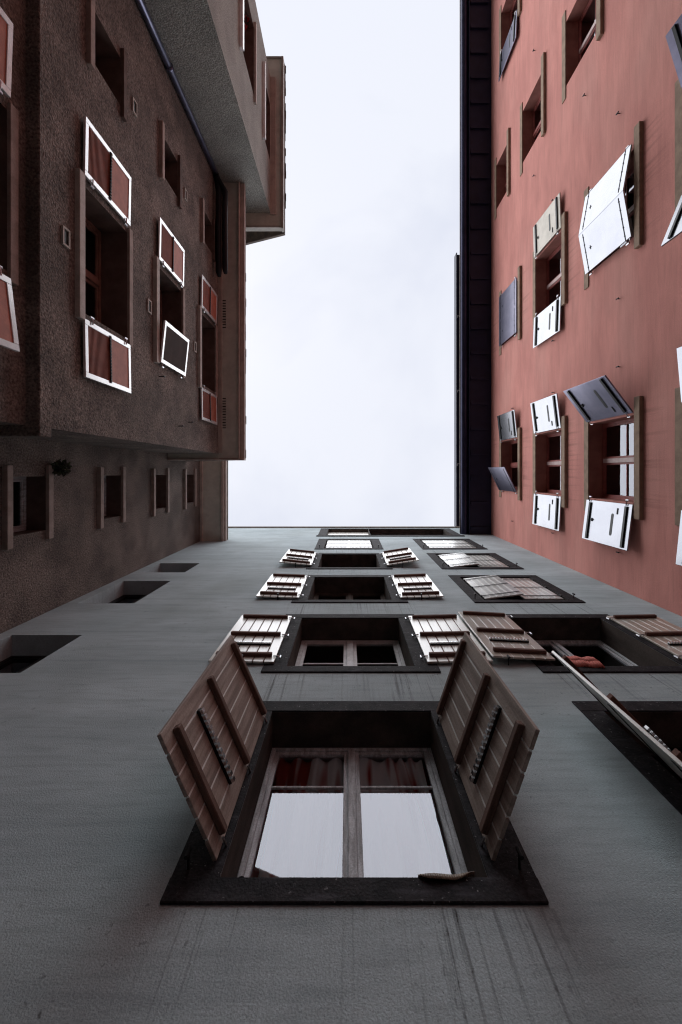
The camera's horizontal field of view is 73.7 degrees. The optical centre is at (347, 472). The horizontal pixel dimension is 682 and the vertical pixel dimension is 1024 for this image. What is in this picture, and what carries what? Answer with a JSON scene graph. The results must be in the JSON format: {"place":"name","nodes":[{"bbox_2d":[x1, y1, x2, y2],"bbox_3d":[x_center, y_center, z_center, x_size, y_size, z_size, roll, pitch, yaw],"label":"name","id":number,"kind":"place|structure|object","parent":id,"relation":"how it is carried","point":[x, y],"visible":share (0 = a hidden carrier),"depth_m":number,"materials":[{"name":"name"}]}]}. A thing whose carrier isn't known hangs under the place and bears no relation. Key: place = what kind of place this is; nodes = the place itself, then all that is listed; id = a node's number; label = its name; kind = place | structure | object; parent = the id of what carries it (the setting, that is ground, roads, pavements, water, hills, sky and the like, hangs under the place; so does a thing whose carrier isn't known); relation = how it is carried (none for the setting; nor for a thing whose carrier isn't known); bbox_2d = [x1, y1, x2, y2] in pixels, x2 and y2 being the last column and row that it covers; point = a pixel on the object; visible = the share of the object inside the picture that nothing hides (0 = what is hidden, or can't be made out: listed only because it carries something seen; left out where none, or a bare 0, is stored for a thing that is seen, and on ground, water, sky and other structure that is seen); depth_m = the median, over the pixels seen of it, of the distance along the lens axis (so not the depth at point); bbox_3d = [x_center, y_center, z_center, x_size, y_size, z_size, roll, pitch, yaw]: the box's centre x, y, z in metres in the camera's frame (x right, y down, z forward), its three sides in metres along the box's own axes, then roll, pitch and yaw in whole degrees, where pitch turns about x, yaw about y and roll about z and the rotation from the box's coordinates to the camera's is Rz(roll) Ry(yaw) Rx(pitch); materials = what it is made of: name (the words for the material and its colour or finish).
{"place":"outdoors","nodes":[
{"label":"outdoors","id":0,"kind":"place"},
{"bbox_2d":[0,0,245,633],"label":"brown house","id":1,"kind":"structure","parent":0,"point":[122,297],"depth_m":7.60,"materials":[{"name":"brown paint"}]},
{"bbox_2d":[13,477,26,531],"bbox_3d":[-5.980,0.510,7.200,1.200,0.848,0.908,0,-90,0],"label":"window","id":2,"kind":"structure","parent":1,"relation":"in","point":[19,483],"depth_m":7.60,"materials":[{"name":"brown wood"}]},
{"bbox_2d":[51,459,71,476],"bbox_3d":[-4.914,-0.084,7.804,0.326,0.328,0.326,0,-90,0],"label":"plant","id":3,"kind":"object","parent":1,"relation":"attached to","point":[58,467],"depth_m":7.77,"materials":[{"name":"green plant"}]},
{"bbox_2d":[85,217,100,322],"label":"window","id":4,"kind":"structure","parent":1,"relation":"in","point":[92,234],"depth_m":7.45,"materials":[{"name":"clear glass"}]},
{"bbox_2d":[104,476,105,515],"bbox_3d":[-5.410,0.510,9.720,0.060,0.840,0.900,0,-90,0],"label":"window","id":5,"kind":"structure","parent":1,"relation":"in","point":[104,476],"depth_m":10.10,"materials":[{"name":"brown wood"}]},
{"bbox_2d":[160,290,161,351],"bbox_3d":[-4.074,-3.075,9.270,0.072,1.300,1.750,0,-90,0],"label":"window","id":6,"kind":"structure","parent":1,"relation":"in","point":[160,290],"depth_m":9.86,"materials":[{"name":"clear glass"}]},
{"bbox_2d":[144,0,285,244],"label":"taupe house","id":7,"kind":"structure","parent":0,"point":[231,75],"depth_m":10.98,"materials":[{"name":"grey concrete"}]},
{"bbox_2d":[244,10,249,29],"bbox_3d":[-2.535,-10.496,10.549,0.507,0.458,0.429,31,-90,0],"label":"flower plant","id":8,"kind":"object","parent":7,"relation":"on","point":[247,21],"visible":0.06,"depth_m":10.57,"materials":[{"name":"red plant"}]},
{"bbox_2d":[0,526,681,1023],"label":"grey house","id":9,"kind":"structure","parent":0,"point":[340,774],"depth_m":3.36,"materials":[{"name":"grey paint"}]},
{"bbox_2d":[0,656,46,672],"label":"window","id":10,"kind":"structure","parent":9,"relation":"in","point":[13,664],"depth_m":6.52,"materials":[{"name":"black metal"}]},
{"bbox_2d":[109,595,146,602],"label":"window","id":11,"kind":"structure","parent":9,"relation":"in","point":[124,598],"depth_m":9.79,"materials":[{"name":"black metal"}]},
{"bbox_2d":[313,593,385,599],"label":"window","id":12,"kind":"structure","parent":9,"relation":"in","point":[317,596],"depth_m":10.13,"materials":[{"name":"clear glass"}]},
{"bbox_2d":[295,640,405,665],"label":"window","id":13,"kind":"structure","parent":9,"relation":"in","point":[311,652],"depth_m":7.32,"materials":[{"name":"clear glass"}]},
{"bbox_2d":[237,748,467,876],"bbox_3d":[0.035,2.989,3.540,1.558,1.848,0.612,0,-90,0],"label":"window","id":14,"kind":"structure","parent":9,"relation":"in","point":[320,812],"depth_m":3.64,"materials":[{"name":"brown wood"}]},
{"bbox_2d":[563,655,604,667],"bbox_3d":[2.861,2.314,5.583,0.403,0.341,0.073,0,-90,0],"label":"red cloth","id":15,"kind":"object","parent":9,"relation":"hanging from","point":[588,661],"visible":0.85,"depth_m":5.51,"materials":[{"name":"red fabric"}]},
{"bbox_2d":[535,640,637,665],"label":"window","id":16,"kind":"structure","parent":9,"relation":"in","point":[597,649],"depth_m":7.22,"materials":[{"name":"brown wood"}]},
{"bbox_2d":[644,748,681,783],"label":"window","id":17,"kind":"structure","parent":9,"relation":"in","point":[648,750],"depth_m":4.46,"materials":[{"name":"black metal"}]},
{"bbox_2d":[228,0,459,525],"label":"sky","id":18,"kind":"structure","parent":0,"point":[350,311],"materials":[{"name":"white"}]},
{"bbox_2d":[454,0,681,615],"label":"red house","id":19,"kind":"structure","parent":0,"point":[568,356],"depth_m":11.04,"materials":[{"name":"red paint"}]},
{"bbox_2d":[505,162,506,193],"bbox_3d":[5.774,-10.450,16.045,0.072,1.250,1.600,0,-90,0],"label":"window","id":20,"kind":"structure","parent":19,"relation":"in","point":[506,162],"depth_m":16.58,"materials":[{"name":"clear glass"}]},
{"bbox_2d":[510,440,517,489],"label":"window","id":21,"kind":"structure","parent":19,"relation":"in","point":[513,444],"depth_m":16.14,"materials":[{"name":"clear glass"}]},
{"bbox_2d":[510,291,517,337],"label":"window","id":22,"kind":"structure","parent":19,"relation":"in","point":[517,291],"depth_m":16.14,"materials":[{"name":"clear glass"}]},
{"bbox_2d":[510,0,517,26],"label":"window","id":23,"kind":"structure","parent":19,"relation":"in","point":[515,5],"depth_m":16.02,"materials":[{"name":"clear glass"}]},
{"bbox_2d":[532,96,540,145],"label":"window","id":24,"kind":"structure","parent":19,"relation":"in","point":[536,113],"depth_m":14.13,"materials":[{"name":"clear glass"}]},
{"bbox_2d":[546,432,560,493],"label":"window","id":25,"kind":"structure","parent":19,"relation":"in","point":[553,441],"depth_m":13.18,"materials":[{"name":"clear glass"}]},
{"bbox_2d":[546,245,560,307],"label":"window","id":26,"kind":"structure","parent":19,"relation":"in","point":[553,262],"depth_m":13.18,"materials":[{"name":"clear glass"}]},
{"bbox_2d":[578,0,595,63],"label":"window","id":27,"kind":"structure","parent":19,"relation":"in","point":[587,22],"depth_m":11.27,"materials":[{"name":"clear glass"}]},
{"bbox_2d":[602,418,633,500],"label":"window","id":28,"kind":"structure","parent":19,"relation":"in","point":[618,436],"depth_m":10.28,"materials":[{"name":"clear glass"}]},
{"bbox_2d":[602,166,633,261],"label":"window","id":29,"kind":"structure","parent":19,"relation":"in","point":[629,186],"depth_m":9.85,"materials":[{"name":"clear glass"}]}
]}

